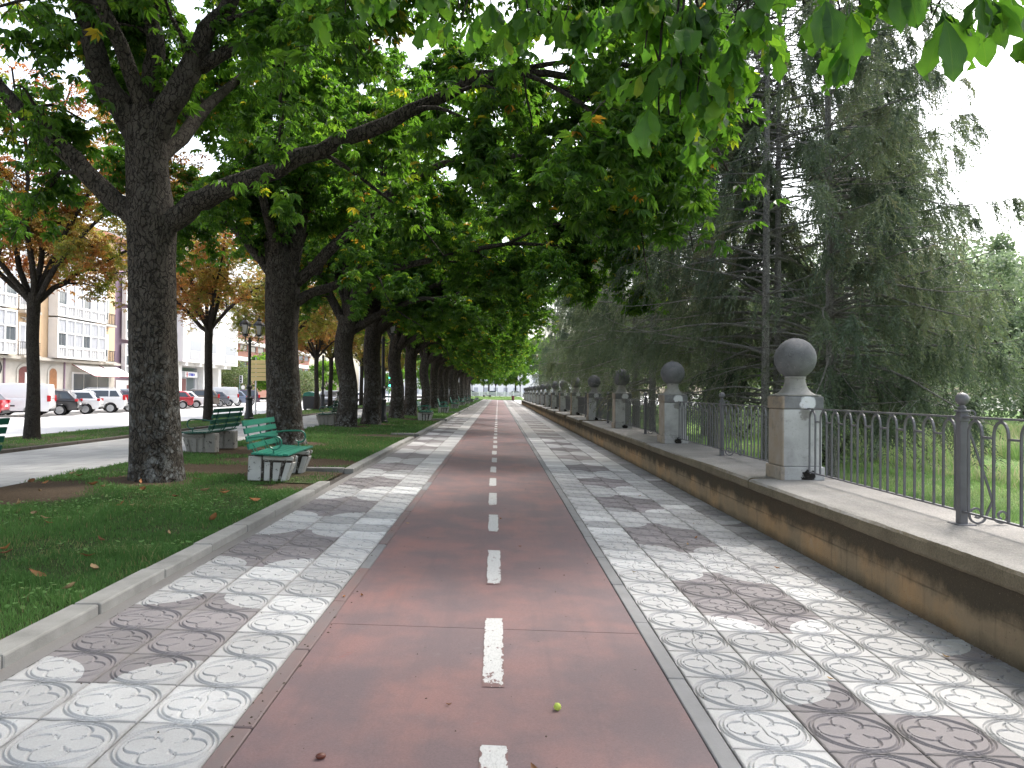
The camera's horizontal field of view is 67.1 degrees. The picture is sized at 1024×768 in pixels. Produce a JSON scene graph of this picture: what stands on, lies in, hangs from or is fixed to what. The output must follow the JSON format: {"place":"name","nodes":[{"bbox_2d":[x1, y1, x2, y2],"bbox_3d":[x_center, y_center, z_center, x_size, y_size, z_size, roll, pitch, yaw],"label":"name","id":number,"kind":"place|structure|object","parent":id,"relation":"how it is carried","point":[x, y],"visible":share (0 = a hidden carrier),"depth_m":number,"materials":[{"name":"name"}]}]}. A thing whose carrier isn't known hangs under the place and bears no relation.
{"place":"outdoors","nodes":[
{"label":"outdoors","id":0,"kind":"place"},
{"bbox_2d":[0,524,215,639],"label":"grass","id":1,"kind":"structure","parent":0,"point":[155,553],"depth_m":6.54,"materials":[{"name":"green plant"}]},
{"bbox_2d":[0,473,302,535],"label":"grass","id":2,"kind":"structure","parent":0,"point":[77,519],"depth_m":9.36,"materials":[{"name":"green plant"}]},
{"bbox_2d":[0,404,388,448],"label":"lawn strip","id":3,"kind":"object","parent":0,"point":[33,444],"visible":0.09,"depth_m":22.69,"materials":[{"name":"plant"}]},
{"bbox_2d":[0,44,209,439],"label":"autumn tree","id":4,"kind":"object","parent":3,"relation":"on","point":[75,252],"visible":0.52,"depth_m":21.44,"materials":[{"name":"orange plant"}]},
{"bbox_2d":[0,414,303,449],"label":"grass","id":5,"kind":"structure","parent":3,"relation":"on","point":[70,439],"depth_m":23.33,"materials":[{"name":"green plant"}]},
{"bbox_2d":[87,162,300,421],"bbox_3d":[-14.051,-4.255,33.927,9.680,12.081,9.812,1,-1,-12],"label":"autumn tree","id":6,"kind":"object","parent":3,"relation":"on","point":[204,284],"visible":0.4,"depth_m":33.93,"materials":[{"name":"orange plant"}]},
{"bbox_2d":[239,316,264,418],"bbox_3d":[-12.540,-0.772,37.141,1.197,4.970,1.260,1,-1,-24],"label":"street lamp","id":7,"kind":"object","parent":3,"relation":"on","point":[245,325],"visible":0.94,"depth_m":37.00,"materials":[{"name":"black metal"}]},
{"bbox_2d":[251,357,265,413],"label":"direction sign","id":8,"kind":"object","parent":3,"relation":"on","point":[255,364],"visible":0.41,"depth_m":44.87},
{"bbox_2d":[201,247,340,351],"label":"autumn tree","id":9,"kind":"object","parent":3,"relation":"on","point":[307,331],"visible":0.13,"depth_m":46.03,"materials":[{"name":"orange plant"}]},
{"bbox_2d":[248,281,357,409],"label":"autumn tree","id":10,"kind":"object","parent":3,"relation":"on","point":[315,352],"visible":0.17,"depth_m":57.23,"materials":[{"name":"orange plant"}]},
{"bbox_2d":[258,298,387,407],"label":"autumn tree","id":11,"kind":"object","parent":3,"relation":"on","point":[359,338],"visible":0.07,"depth_m":62.59,"materials":[{"name":"orange plant"}]},
{"bbox_2d":[353,333,389,404],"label":"autumn tree","id":12,"kind":"object","parent":3,"relation":"on","point":[359,360],"visible":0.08,"depth_m":75.56,"materials":[{"name":"orange plant"}]},
{"bbox_2d":[0,426,418,637],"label":"bed soil","id":13,"kind":"structure","parent":0,"point":[52,491],"depth_m":10.37,"materials":[{"name":"brown soil"}]},
{"bbox_2d":[0,471,297,608],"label":"weeds","id":14,"kind":"object","parent":13,"relation":"on","point":[86,549],"visible":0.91,"depth_m":9.39,"materials":[{"name":"green plant"}]},
{"bbox_2d":[182,407,243,452],"bbox_3d":[-6.917,1.039,17.867,0.820,0.980,1.970,1,-1,-1],"label":"park bench","id":15,"kind":"object","parent":13,"relation":"on","point":[214,438],"visible":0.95,"depth_m":17.26,"materials":[{"name":"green concrete"}]},
{"bbox_2d":[58,433,404,482],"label":"grass","id":16,"kind":"structure","parent":13,"relation":"on","point":[349,444],"depth_m":17.18,"materials":[{"name":"green plant"}]},
{"bbox_2d":[239,471,339,483],"bbox_3d":[-3.785,1.597,13.343,1.340,0.040,1.750,1,-1,-1],"label":"bench recess","id":17,"kind":"object","parent":13,"relation":"on","point":[301,475],"visible":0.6,"depth_m":13.36,"materials":[{"name":"soil"}]},
{"bbox_2d":[241,417,312,480],"bbox_3d":[-4.011,1.102,13.338,0.820,0.980,1.971,2,-1,-3],"label":"park bench","id":18,"kind":"object","parent":17,"relation":"on","point":[281,461],"visible":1,"depth_m":12.61,"materials":[{"name":"wood"}]},
{"bbox_2d":[316,401,337,424],"bbox_3d":[-7.447,1.171,31.659,0.820,0.980,1.970,1,-1,-1],"label":"park bench","id":19,"kind":"object","parent":13,"relation":"on","point":[326,418],"visible":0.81,"depth_m":30.90,"materials":[{"name":"green paint"}]},
{"bbox_2d":[92,0,677,444],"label":"chestnut tree","id":20,"kind":"object","parent":13,"relation":"on","point":[274,246],"visible":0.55,"depth_m":20.41,"materials":[{"name":"green plant"}]},
{"bbox_2d":[0,0,852,482],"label":"chestnut tree","id":21,"kind":"object","parent":13,"relation":"on","point":[146,90],"visible":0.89,"depth_m":12.14,"materials":[{"name":"green plant"}]},
{"bbox_2d":[248,0,1023,173],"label":"chestnut tree","id":22,"kind":"object","parent":13,"relation":"on","point":[689,84],"visible":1,"depth_m":2.94,"materials":[{"name":"green plant"}]},
{"bbox_2d":[0,402,420,486],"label":"walkway","id":23,"kind":"structure","parent":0,"point":[19,467],"depth_m":15.80,"materials":[{"name":"concrete"}]},
{"bbox_2d":[0,396,420,436],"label":"road","id":24,"kind":"structure","parent":0,"point":[72,420],"depth_m":40.81,"materials":[{"name":"grey asphalt"}]},
{"bbox_2d":[0,383,56,414],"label":"parked car","id":25,"kind":"object","parent":24,"relation":"on","point":[15,393],"visible":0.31,"depth_m":42.21,"materials":[{"name":"white paint"}]},
{"bbox_2d":[0,389,82,415],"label":"parked car","id":26,"kind":"object","parent":24,"relation":"on","point":[70,400],"visible":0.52,"depth_m":45.23,"materials":[{"name":"black paint"}]},
{"bbox_2d":[44,390,103,413],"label":"parked car","id":27,"kind":"object","parent":24,"relation":"on","point":[93,400],"visible":0.41,"depth_m":47.97,"materials":[{"name":"white paint"}]},
{"bbox_2d":[70,388,127,412],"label":"parked car","id":28,"kind":"object","parent":24,"relation":"on","point":[115,400],"visible":0.42,"depth_m":51.01,"materials":[{"name":"white paint"}]},
{"bbox_2d":[179,391,193,408],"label":"parked car","id":29,"kind":"object","parent":24,"relation":"on","point":[186,397],"visible":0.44,"depth_m":62.75,"materials":[{"name":"red paint"}]},
{"bbox_2d":[0,399,420,453],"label":"lawn kerb","id":30,"kind":"structure","parent":24,"relation":"on","point":[10,450],"depth_m":20.02,"materials":[{"name":"concrete"}]},
{"bbox_2d":[213,387,238,405],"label":"parked car","id":31,"kind":"object","parent":24,"relation":"on","point":[232,393],"visible":0.33,"depth_m":73.51,"materials":[{"name":"white paint"}]},
{"bbox_2d":[302,392,320,409],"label":"waste container","id":32,"kind":"object","parent":24,"relation":"on","point":[308,399],"visible":0.55,"depth_m":61.18,"materials":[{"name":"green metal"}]},
{"bbox_2d":[308,359,338,390],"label":"broadleaved tree","id":33,"kind":"object","parent":24,"relation":"on","point":[326,371],"visible":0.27,"depth_m":129.58,"materials":[{"name":"green plant"}]},
{"bbox_2d":[0,399,490,767],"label":"pavement","id":34,"kind":"structure","parent":0,"point":[144,673],"depth_m":4.73,"materials":[{"name":"grey tile"}]},
{"bbox_2d":[0,399,484,669],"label":"kerb","id":35,"kind":"structure","parent":34,"relation":"on","point":[20,644],"depth_m":6.05,"materials":[{"name":"concrete"}]},
{"bbox_2d":[299,369,321,400],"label":"round bush","id":36,"kind":"object","parent":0,"point":[306,376],"visible":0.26,"depth_m":110.43,"materials":[{"name":"green plant"}]},
{"bbox_2d":[304,407,463,435],"bbox_3d":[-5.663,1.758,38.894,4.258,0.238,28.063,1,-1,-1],"label":"grass","id":37,"kind":"structure","parent":0,"point":[395,429],"depth_m":30.00,"materials":[{"name":"green plant"}]},
{"bbox_2d":[198,68,557,426],"bbox_3d":[-4.534,-5.449,31.200,14.011,14.612,9.788,0,-1,5],"label":"chestnut tree","id":38,"kind":"object","parent":37,"relation":"on","point":[353,318],"visible":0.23,"depth_m":30.45,"materials":[{"name":"green plant"}]},
{"bbox_2d":[381,323,398,422],"bbox_3d":[-5.806,-0.721,35.262,1.197,4.970,1.260,1,-1,-24],"label":"street lamp","id":39,"kind":"object","parent":37,"relation":"on","point":[384,400],"visible":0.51,"depth_m":35.14,"materials":[{"name":"black metal"}]},
{"bbox_2d":[226,90,573,424],"bbox_3d":[-3.927,-5.618,33.378,15.668,14.988,11.152,1,-1,-4],"label":"chestnut tree","id":40,"kind":"object","parent":37,"relation":"on","point":[372,398],"visible":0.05,"depth_m":33.26,"materials":[{"name":"green plant"}]},
{"bbox_2d":[333,158,556,418],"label":"chestnut tree","id":41,"kind":"object","parent":37,"relation":"on","point":[399,342],"visible":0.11,"depth_m":40.61,"materials":[{"name":"green plant"}]},
{"bbox_2d":[333,239,563,415],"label":"chestnut tree","id":42,"kind":"object","parent":37,"relation":"on","point":[437,347],"visible":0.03,"depth_m":45.99,"materials":[{"name":"green plant"}]},
{"bbox_2d":[384,324,528,409],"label":"chestnut tree","id":43,"kind":"object","parent":37,"relation":"on","point":[475,355],"visible":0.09,"depth_m":58.09,"materials":[{"name":"green plant"}]},
{"bbox_2d":[383,325,537,407],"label":"chestnut tree","id":44,"kind":"object","parent":37,"relation":"on","point":[436,364],"visible":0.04,"depth_m":65.94,"materials":[{"name":"green plant"}]},
{"bbox_2d":[417,339,524,405],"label":"chestnut tree","id":45,"kind":"object","parent":37,"relation":"on","point":[441,390],"visible":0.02,"depth_m":73.64,"materials":[{"name":"green plant"}]},
{"bbox_2d":[430,357,524,402],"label":"chestnut tree","id":46,"kind":"object","parent":37,"relation":"on","point":[452,393],"visible":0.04,"depth_m":89.71,"materials":[{"name":"green plant"}]},
{"bbox_2d":[457,363,513,401],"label":"chestnut tree","id":47,"kind":"object","parent":37,"relation":"on","point":[461,373],"visible":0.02,"depth_m":105.73,"materials":[{"name":"green plant"}]},
{"bbox_2d":[443,336,530,404],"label":"chestnut tree","id":48,"kind":"object","parent":37,"relation":"on","point":[446,375],"visible":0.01,"depth_m":81.61,"materials":[{"name":"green plant"}]},
{"bbox_2d":[417,399,482,412],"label":"grass","id":49,"kind":"structure","parent":0,"point":[458,409],"depth_m":66.75,"materials":[{"name":"green plant"}]},
{"bbox_2d":[202,400,741,767],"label":"cycle path","id":50,"kind":"structure","parent":0,"point":[582,645],"depth_m":4.64,"materials":[{"name":"red asphalt"}]},
{"bbox_2d":[56,478,998,767],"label":"debris","id":51,"kind":"object","parent":50,"relation":"on","point":[490,660],"visible":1,"depth_m":4.91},
{"bbox_2d":[0,0,1023,396],"label":"sky","id":52,"kind":"structure","parent":0,"point":[1000,85],"materials":[{"name":"white"}]},
{"bbox_2d":[504,400,1023,767],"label":"pavement","id":53,"kind":"structure","parent":0,"point":[792,700],"depth_m":5.15,"materials":[{"name":"grey tile"}]},
{"bbox_2d":[611,402,1023,524],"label":"lawn","id":54,"kind":"structure","parent":0,"point":[1015,463],"depth_m":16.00,"materials":[{"name":"green plant"}]},
{"bbox_2d":[528,289,572,391],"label":"spruce tree","id":55,"kind":"object","parent":54,"relation":"on","point":[544,353],"visible":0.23,"depth_m":97.64,"materials":[{"name":"green plant"}]},
{"bbox_2d":[530,302,573,391],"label":"spruce tree","id":56,"kind":"object","parent":54,"relation":"on","point":[539,347],"visible":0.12,"depth_m":115.74,"materials":[{"name":"green plant"}]},
{"bbox_2d":[538,262,630,411],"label":"spruce tree","id":57,"kind":"object","parent":54,"relation":"on","point":[552,360],"visible":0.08,"depth_m":54.84,"materials":[{"name":"green plant"}]},
{"bbox_2d":[535,264,641,404],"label":"spruce tree","id":58,"kind":"object","parent":54,"relation":"on","point":[566,334],"visible":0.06,"depth_m":48.09,"materials":[{"name":"green plant"}]},
{"bbox_2d":[548,170,685,414],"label":"spruce tree","id":59,"kind":"object","parent":54,"relation":"on","point":[570,342],"visible":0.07,"depth_m":41.40,"materials":[{"name":"green plant"}]},
{"bbox_2d":[539,169,696,427],"bbox_3d":[5.436,-5.237,34.715,7.793,16.051,7.332,0,-1,37],"label":"spruce tree","id":60,"kind":"object","parent":54,"relation":"on","point":[600,373],"visible":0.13,"depth_m":34.47,"materials":[{"name":"green plant"}]},
{"bbox_2d":[547,2,747,431],"bbox_3d":[4.960,-6.602,28.313,8.055,17.662,6.937,0,-1,24],"label":"spruce tree","id":61,"kind":"object","parent":54,"relation":"on","point":[586,347],"visible":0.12,"depth_m":27.98,"materials":[{"name":"green plant"}]},
{"bbox_2d":[616,177,784,435],"bbox_3d":[7.426,-5.438,30.748,6.645,15.842,7.271,1,-1,-33],"label":"spruce tree","id":62,"kind":"object","parent":54,"relation":"on","point":[640,317],"visible":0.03,"depth_m":30.50,"materials":[{"name":"green plant"}]},
{"bbox_2d":[601,0,816,448],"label":"spruce tree","id":63,"kind":"object","parent":54,"relation":"on","point":[693,372],"visible":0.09,"depth_m":23.44,"materials":[{"name":"green plant"}]},
{"bbox_2d":[687,385,771,438],"bbox_3d":[8.908,1.019,30.114,4.563,2.407,4.700,1,-1,-1],"label":"shrub","id":64,"kind":"object","parent":54,"relation":"on","point":[756,421],"visible":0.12,"depth_m":29.47,"materials":[{"name":"green plant"}]},
{"bbox_2d":[574,0,965,459],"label":"spruce tree","id":65,"kind":"object","parent":54,"relation":"on","point":[765,349],"visible":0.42,"depth_m":17.48,"materials":[{"name":"green plant"}]},
{"bbox_2d":[535,405,1023,671],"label":"parapet wall","id":66,"kind":"structure","parent":54,"relation":"on","point":[927,562],"depth_m":6.90,"materials":[{"name":"concrete"}]},
{"bbox_2d":[559,380,568,410],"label":"stone pillar","id":67,"kind":"structure","parent":66,"relation":"on","point":[562,401],"depth_m":44.12,"materials":[{"name":"stone"}]},
{"bbox_2d":[570,378,581,414],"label":"stone pillar","id":68,"kind":"structure","parent":66,"relation":"on","point":[574,403],"depth_m":37.22,"materials":[{"name":"stone"}]},
{"bbox_2d":[578,392,586,416],"bbox_3d":[3.405,0.907,34.030,0.470,1.099,6.520,1,-1,-1],"label":"iron railing","id":69,"kind":"object","parent":66,"relation":"on","point":[581,409],"visible":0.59,"depth_m":35.24,"materials":[{"name":"grey metal"}]},
{"bbox_2d":[586,375,601,419],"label":"stone pillar","id":70,"kind":"structure","parent":66,"relation":"on","point":[590,415],"depth_m":30.33,"materials":[{"name":"stone"}]},
{"bbox_2d":[596,392,611,422],"bbox_3d":[3.530,0.836,27.131,0.470,1.099,6.520,1,-1,-1],"label":"iron railing","id":71,"kind":"object","parent":66,"relation":"on","point":[608,417],"visible":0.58,"depth_m":27.98,"materials":[{"name":"grey metal"}]},
{"bbox_2d":[611,369,631,427],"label":"stone pillar","id":72,"kind":"structure","parent":66,"relation":"on","point":[620,395],"depth_m":23.43,"materials":[{"name":"stone"}]},
{"bbox_2d":[625,392,658,433],"bbox_3d":[3.655,0.765,20.233,0.470,1.099,6.520,1,-1,-1],"label":"iron railing","id":73,"kind":"object","parent":66,"relation":"on","point":[642,408],"visible":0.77,"depth_m":20.49,"materials":[{"name":"grey metal"}]},
{"bbox_2d":[657,361,687,443],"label":"stone pillar","id":74,"kind":"structure","parent":66,"relation":"on","point":[672,377],"depth_m":16.53,"materials":[{"name":"stone"}]},
{"bbox_2d":[678,392,768,461],"bbox_3d":[3.780,0.693,13.334,0.470,1.099,6.520,1,-1,-1],"label":"iron railing","id":75,"kind":"object","parent":66,"relation":"on","point":[722,406],"visible":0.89,"depth_m":13.29,"materials":[{"name":"grey metal"}]},
{"bbox_2d":[766,338,824,480],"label":"stone pillar","id":76,"kind":"structure","parent":66,"relation":"on","point":[792,400],"depth_m":9.64,"materials":[{"name":"stone"}]},
{"bbox_2d":[807,393,1023,527],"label":"iron railing","id":77,"kind":"object","parent":66,"relation":"on","point":[963,436],"visible":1,"depth_m":6.65,"materials":[{"name":"grey metal"}]},
{"bbox_2d":[596,0,962,452],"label":"spruce tree","id":78,"kind":"object","parent":54,"relation":"on","point":[773,162],"visible":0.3,"depth_m":18.01,"materials":[{"name":"green plant"}]},
{"bbox_2d":[822,416,889,464],"bbox_3d":[7.739,1.352,18.720,2.492,1.476,2.552,1,-1,-1],"label":"shrub","id":79,"kind":"object","parent":54,"relation":"on","point":[847,454],"visible":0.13,"depth_m":18.13,"materials":[{"name":"green plant"}]},
{"bbox_2d":[691,0,1023,479],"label":"spruce tree","id":80,"kind":"object","parent":54,"relation":"on","point":[898,141],"visible":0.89,"depth_m":13.09,"materials":[{"name":"green plant"}]},
{"bbox_2d":[724,419,1023,488],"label":"tall weeds","id":81,"kind":"object","parent":54,"relation":"on","point":[1015,446],"visible":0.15,"depth_m":19.80,"materials":[{"name":"green plant"}]},
{"bbox_2d":[772,23,978,439],"bbox_3d":[12.075,-4.743,25.917,6.666,14.896,7.085,1,-1,-15],"label":"spruce tree","id":82,"kind":"object","parent":54,"relation":"on","point":[881,88],"visible":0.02,"depth_m":25.39,"materials":[{"name":"green plant"}]},
{"bbox_2d":[733,0,1023,461],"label":"spruce tree","id":83,"kind":"object","parent":54,"relation":"on","point":[977,225],"visible":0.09,"depth_m":18.92,"materials":[{"name":"green plant"}]},
{"bbox_2d":[882,229,1023,408],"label":"broadleaved tree","id":84,"kind":"object","parent":54,"relation":"on","point":[967,252],"visible":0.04,"depth_m":50.40,"materials":[{"name":"green plant"}]},
{"bbox_2d":[923,369,1023,427],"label":"park shrub","id":85,"kind":"object","parent":54,"relation":"on","point":[987,403],"visible":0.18,"depth_m":35.84,"materials":[{"name":"green plant"}]},
{"bbox_2d":[935,208,1023,406],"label":"broadleaved tree","id":86,"kind":"object","parent":54,"relation":"on","point":[995,242],"visible":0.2,"depth_m":40.19,"materials":[{"name":"green plant"}]},
{"bbox_2d":[982,219,1023,381],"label":"broadleaved tree","id":87,"kind":"object","parent":54,"relation":"on","point":[1006,267],"visible":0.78,"depth_m":29.95,"materials":[{"name":"green plant"}]},
{"bbox_2d":[998,371,1023,422],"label":"park shrub","id":88,"kind":"object","parent":54,"relation":"on","point":[1020,411],"visible":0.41,"depth_m":37.44,"materials":[{"name":"green plant"}]},
{"label":"street","id":89,"kind":"structure","parent":0,"visible":0},
{"bbox_2d":[222,301,310,397],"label":"apartment building","id":90,"kind":"structure","parent":89,"relation":"on","point":[256,349],"depth_m":157.78,"materials":[{"name":"paint"}]},
{"bbox_2d":[359,361,571,395],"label":"town building","id":91,"kind":"structure","parent":89,"relation":"on","point":[500,388],"depth_m":249.93,"materials":[{"name":"ceramic"}]},
{"bbox_2d":[471,391,522,396],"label":"balustrade","id":92,"kind":"object","parent":89,"relation":"on","point":[496,393],"visible":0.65,"depth_m":186.27,"materials":[{"name":"stone"}]},
{"bbox_2d":[510,365,529,396],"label":"broadleaved tree","id":93,"kind":"object","parent":89,"relation":"on","point":[521,370],"visible":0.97,"depth_m":191.59,"materials":[{"name":"green plant"}]},
{"label":"sidewalk","id":94,"kind":"structure","parent":0,"visible":0},
{"bbox_2d":[0,199,127,390],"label":"town house","id":95,"kind":"structure","parent":94,"relation":"on","point":[76,344],"depth_m":61.48,"materials":[{"name":"paint"}]},
{"bbox_2d":[18,321,25,353],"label":"window","id":96,"kind":"structure","parent":95,"relation":"in","point":[21,325],"depth_m":56.63,"materials":[{"name":"white glass"}]},
{"bbox_2d":[71,372,108,390],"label":"shop window","id":97,"kind":"structure","parent":95,"relation":"in","point":[80,380],"depth_m":65.68,"materials":[{"name":"grey glass"}]},
{"bbox_2d":[114,242,128,388],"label":"town house","id":98,"kind":"structure","parent":94,"relation":"on","point":[121,345],"depth_m":71.71,"materials":[{"name":"paint"}]},
{"bbox_2d":[106,231,238,390],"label":"office building","id":99,"kind":"structure","parent":94,"relation":"on","point":[191,359],"depth_m":90.23,"materials":[{"name":"paint"}]},
{"bbox_2d":[182,367,197,390],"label":"shop window","id":100,"kind":"structure","parent":99,"relation":"in","point":[188,384],"depth_m":88.75,"materials":[{"name":"grey glass"}]},
{"bbox_2d":[189,338,201,360],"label":"window","id":101,"kind":"structure","parent":99,"relation":"in","point":[195,346],"depth_m":86.21,"materials":[{"name":"white glass"}]},
{"bbox_2d":[224,344,236,364],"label":"window","id":102,"kind":"structure","parent":99,"relation":"in","point":[229,356],"depth_m":97.20,"materials":[{"name":"white glass"}]},
{"bbox_2d":[224,319,236,339],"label":"window","id":103,"kind":"structure","parent":99,"relation":"in","point":[228,334],"depth_m":97.00,"materials":[{"name":"glass"}]},
{"bbox_2d":[221,361,253,389],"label":"round bush","id":104,"kind":"object","parent":94,"relation":"on","point":[232,374],"visible":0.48,"depth_m":104.15,"materials":[{"name":"green plant"}]},
{"bbox_2d":[246,352,265,391],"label":"broadleaved tree","id":105,"kind":"object","parent":94,"relation":"on","point":[261,385],"visible":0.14,"depth_m":119.26,"materials":[{"name":"green plant"}]},
{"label":"bench recess","id":106,"kind":"structure","parent":0,"visible":0},
{"bbox_2d":[416,401,433,420],"bbox_3d":[-4.520,1.379,40.111,0.820,0.980,1.971,1,-1,-3],"label":"park bench","id":107,"kind":"object","parent":106,"relation":"on","point":[426,415],"visible":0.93,"depth_m":39.36,"materials":[{"name":"green paint"}]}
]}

